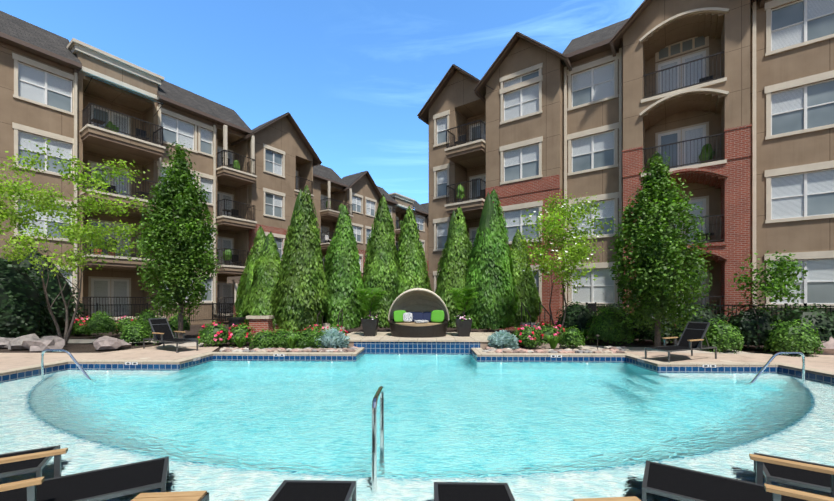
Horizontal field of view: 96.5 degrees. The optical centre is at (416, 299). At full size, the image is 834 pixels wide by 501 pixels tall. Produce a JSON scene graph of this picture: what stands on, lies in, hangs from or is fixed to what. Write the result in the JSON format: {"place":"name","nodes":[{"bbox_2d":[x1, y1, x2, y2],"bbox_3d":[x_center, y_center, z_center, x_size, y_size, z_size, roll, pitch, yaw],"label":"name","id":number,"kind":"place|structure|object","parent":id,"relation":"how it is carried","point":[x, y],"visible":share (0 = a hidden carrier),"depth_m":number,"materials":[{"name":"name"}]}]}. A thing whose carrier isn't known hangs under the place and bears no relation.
{"place":"outdoors","nodes":[
{"label":"outdoors","id":0,"kind":"place"},
{"bbox_2d":[131,491,208,500],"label":"side table","id":1,"kind":"object","parent":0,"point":[183,496],"visible":1,"depth_m":2.76,"materials":[{"name":"beige wood"}]},
{"bbox_2d":[0,0,643,209],"label":"sky","id":2,"kind":"structure","parent":0,"point":[356,77],"materials":[{"name":"blue"}]},
{"bbox_2d":[0,322,815,354],"bbox_3d":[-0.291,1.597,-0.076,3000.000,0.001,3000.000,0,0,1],"label":"ground","id":3,"kind":"structure","parent":0,"point":[193,332],"depth_m":13.23,"materials":[{"name":"brown soil"}]},
{"bbox_2d":[0,11,321,324],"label":"building wing","id":4,"kind":"structure","parent":3,"relation":"on","point":[44,80],"depth_m":21.24,"materials":[{"name":"brown paint"}]},
{"bbox_2d":[84,75,241,265],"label":"balcony plants","id":5,"kind":"object","parent":4,"relation":"on","point":[113,188],"visible":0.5,"depth_m":20.70,"materials":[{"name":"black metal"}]},
{"bbox_2d":[313,165,428,281],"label":"building wing","id":6,"kind":"structure","parent":3,"relation":"on","point":[360,194],"depth_m":40.40,"materials":[{"name":"brown paint"}]},
{"bbox_2d":[325,201,418,242],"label":"balcony plants","id":7,"kind":"object","parent":6,"relation":"attached to","point":[341,205],"visible":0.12,"depth_m":37.85,"materials":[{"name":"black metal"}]},
{"bbox_2d":[4,171,781,346],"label":"tree trunks","id":8,"kind":"object","parent":3,"relation":"on","point":[657,337],"visible":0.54,"depth_m":12.52,"materials":[{"name":"brown plant"}]},
{"bbox_2d":[0,138,615,293],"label":"leaf foliage","id":9,"kind":"object","parent":8,"relation":"attached to","point":[575,256],"visible":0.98,"depth_m":12.28,"materials":[{"name":"green plant"}]},
{"bbox_2d":[354,286,478,311],"bbox_3d":[-0.016,-0.016,13.235,4.517,0.946,1.305,0,0,1],"label":"palm leaf","id":10,"kind":"object","parent":8,"relation":"attached to","point":[366,298],"visible":0.96,"depth_m":13.15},
{"bbox_2d":[0,242,833,349],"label":"shrubs","id":11,"kind":"object","parent":3,"relation":"on","point":[24,310],"visible":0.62,"depth_m":13.02,"materials":[{"name":"green plant"}]},
{"bbox_2d":[0,346,833,383],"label":"pool deck","id":12,"kind":"structure","parent":3,"relation":"on","point":[13,366],"depth_m":9.90,"materials":[{"name":"concrete"}]},
{"bbox_2d":[0,445,59,477],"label":"lounger","id":13,"kind":"object","parent":12,"relation":"on","point":[37,465],"visible":0.69,"depth_m":3.50,"materials":[{"name":"black fabric"}]},
{"bbox_2d":[0,448,168,500],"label":"lounger","id":14,"kind":"object","parent":12,"relation":"on","point":[113,482],"visible":0.94,"depth_m":3.12,"materials":[{"name":"black fabric"}]},
{"bbox_2d":[143,318,197,352],"bbox_3d":[-7.741,1.084,11.669,1.950,0.965,0.700,0,0,29],"label":"lounger","id":15,"kind":"object","parent":12,"relation":"on","point":[161,330],"visible":1,"depth_m":11.84,"materials":[{"name":"black fabric"}]},
{"bbox_2d":[268,480,355,500],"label":"lounger","id":16,"kind":"object","parent":12,"relation":"on","point":[305,490],"visible":1,"depth_m":3.02,"materials":[{"name":"black fabric"}]},
{"bbox_2d":[0,353,833,500],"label":"pool water","id":17,"kind":"structure","parent":12,"relation":"in","point":[239,430],"depth_m":5.19,"materials":[{"name":"teal liquid"}]},
{"bbox_2d":[0,333,833,354],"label":"rocks and boulders","id":18,"kind":"object","parent":12,"relation":"on","point":[33,342],"visible":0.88,"depth_m":11.31,"materials":[{"name":"grey stone"}]},
{"bbox_2d":[125,354,715,367],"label":"depth markers","id":19,"kind":"object","parent":12,"relation":"on","point":[199,358],"visible":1,"depth_m":9.61,"materials":[{"name":"tile"}]},
{"bbox_2d":[41,349,804,485],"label":"handrails","id":20,"kind":"object","parent":12,"relation":"on","point":[379,392],"visible":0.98,"depth_m":4.06,"materials":[{"name":"silver metal"}]},
{"bbox_2d":[434,482,514,500],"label":"lounger","id":21,"kind":"object","parent":12,"relation":"on","point":[463,491],"visible":1,"depth_m":3.00,"materials":[{"name":"black fabric"}]},
{"bbox_2d":[573,496,640,500],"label":"side table","id":22,"kind":"object","parent":12,"relation":"on","point":[633,498],"visible":1,"depth_m":2.71,"materials":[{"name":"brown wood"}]},
{"bbox_2d":[645,321,716,362],"bbox_3d":[6.914,1.084,9.742,1.950,0.965,0.700,0,0,-24],"label":"lounger","id":23,"kind":"object","parent":12,"relation":"on","point":[692,336],"visible":0.92,"depth_m":9.85,"materials":[{"name":"black fabric"}]},
{"bbox_2d":[642,454,833,500],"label":"lounger","id":24,"kind":"object","parent":12,"relation":"on","point":[674,482],"visible":0.98,"depth_m":3.05,"materials":[{"name":"black fabric"}]},
{"bbox_2d":[754,452,833,492],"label":"lounger","id":25,"kind":"object","parent":12,"relation":"on","point":[814,480],"visible":0.52,"depth_m":3.28,"materials":[{"name":"black fabric"}]},
{"bbox_2d":[62,250,825,356],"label":"shrubs","id":26,"kind":"object","parent":3,"relation":"on","point":[610,325],"visible":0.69,"depth_m":11.86,"materials":[{"name":"green plant"}]},
{"bbox_2d":[71,276,833,361],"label":"fence rails","id":27,"kind":"object","parent":3,"relation":"on","point":[235,281],"visible":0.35,"depth_m":15.50,"materials":[{"name":"black metal"}]},
{"bbox_2d":[417,0,833,329],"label":"building wing","id":28,"kind":"structure","parent":3,"relation":"on","point":[583,116],"depth_m":16.29,"materials":[{"name":"brown paint"}]},
{"bbox_2d":[455,75,714,239],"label":"balcony plants","id":29,"kind":"object","parent":28,"relation":"on","point":[710,152],"visible":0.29,"depth_m":15.98,"materials":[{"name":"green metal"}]},
{"bbox_2d":[68,315,752,353],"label":"platform and paths","id":30,"kind":"structure","parent":0,"point":[448,343],"depth_m":11.95,"materials":[{"name":"concrete"}]},
{"bbox_2d":[74,201,598,341],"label":"flowers","id":31,"kind":"object","parent":30,"relation":"on","point":[230,334],"visible":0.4,"depth_m":12.69,"materials":[{"name":"red plant"}]},
{"bbox_2d":[361,318,378,335],"bbox_3d":[-1.667,0.987,13.314,0.580,0.620,0.580,0,0,1],"label":"planter","id":32,"kind":"object","parent":30,"relation":"on","point":[370,326],"visible":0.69,"depth_m":13.07,"materials":[{"name":"black"}]},
{"bbox_2d":[234,185,542,330],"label":"conifer trees","id":33,"kind":"object","parent":30,"relation":"on","point":[293,288],"visible":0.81,"depth_m":15.42,"materials":[{"name":"green plant"}]},
{"bbox_2d":[315,328,519,349],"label":"shrubs","id":34,"kind":"object","parent":30,"relation":"on","point":[501,339],"visible":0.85,"depth_m":11.63,"materials":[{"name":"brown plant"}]},
{"bbox_2d":[388,288,448,337],"bbox_3d":[0.061,0.440,13.583,2.217,1.714,1.987,0,0,1],"label":"canopy daybed","id":35,"kind":"object","parent":30,"relation":"on","point":[418,313],"visible":1,"depth_m":13.29,"materials":[{"name":"wicker"}]},
{"bbox_2d":[132,141,712,342],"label":"trees","id":36,"kind":"object","parent":30,"relation":"on","point":[658,255],"visible":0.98,"depth_m":11.70,"materials":[{"name":"green plant"}]},
{"bbox_2d":[455,318,472,336],"bbox_3d":[1.652,0.987,13.228,0.580,0.620,0.580,0,0,1],"label":"planter","id":37,"kind":"object","parent":30,"relation":"on","point":[463,327],"visible":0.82,"depth_m":12.99,"materials":[{"name":"black"}]}
]}

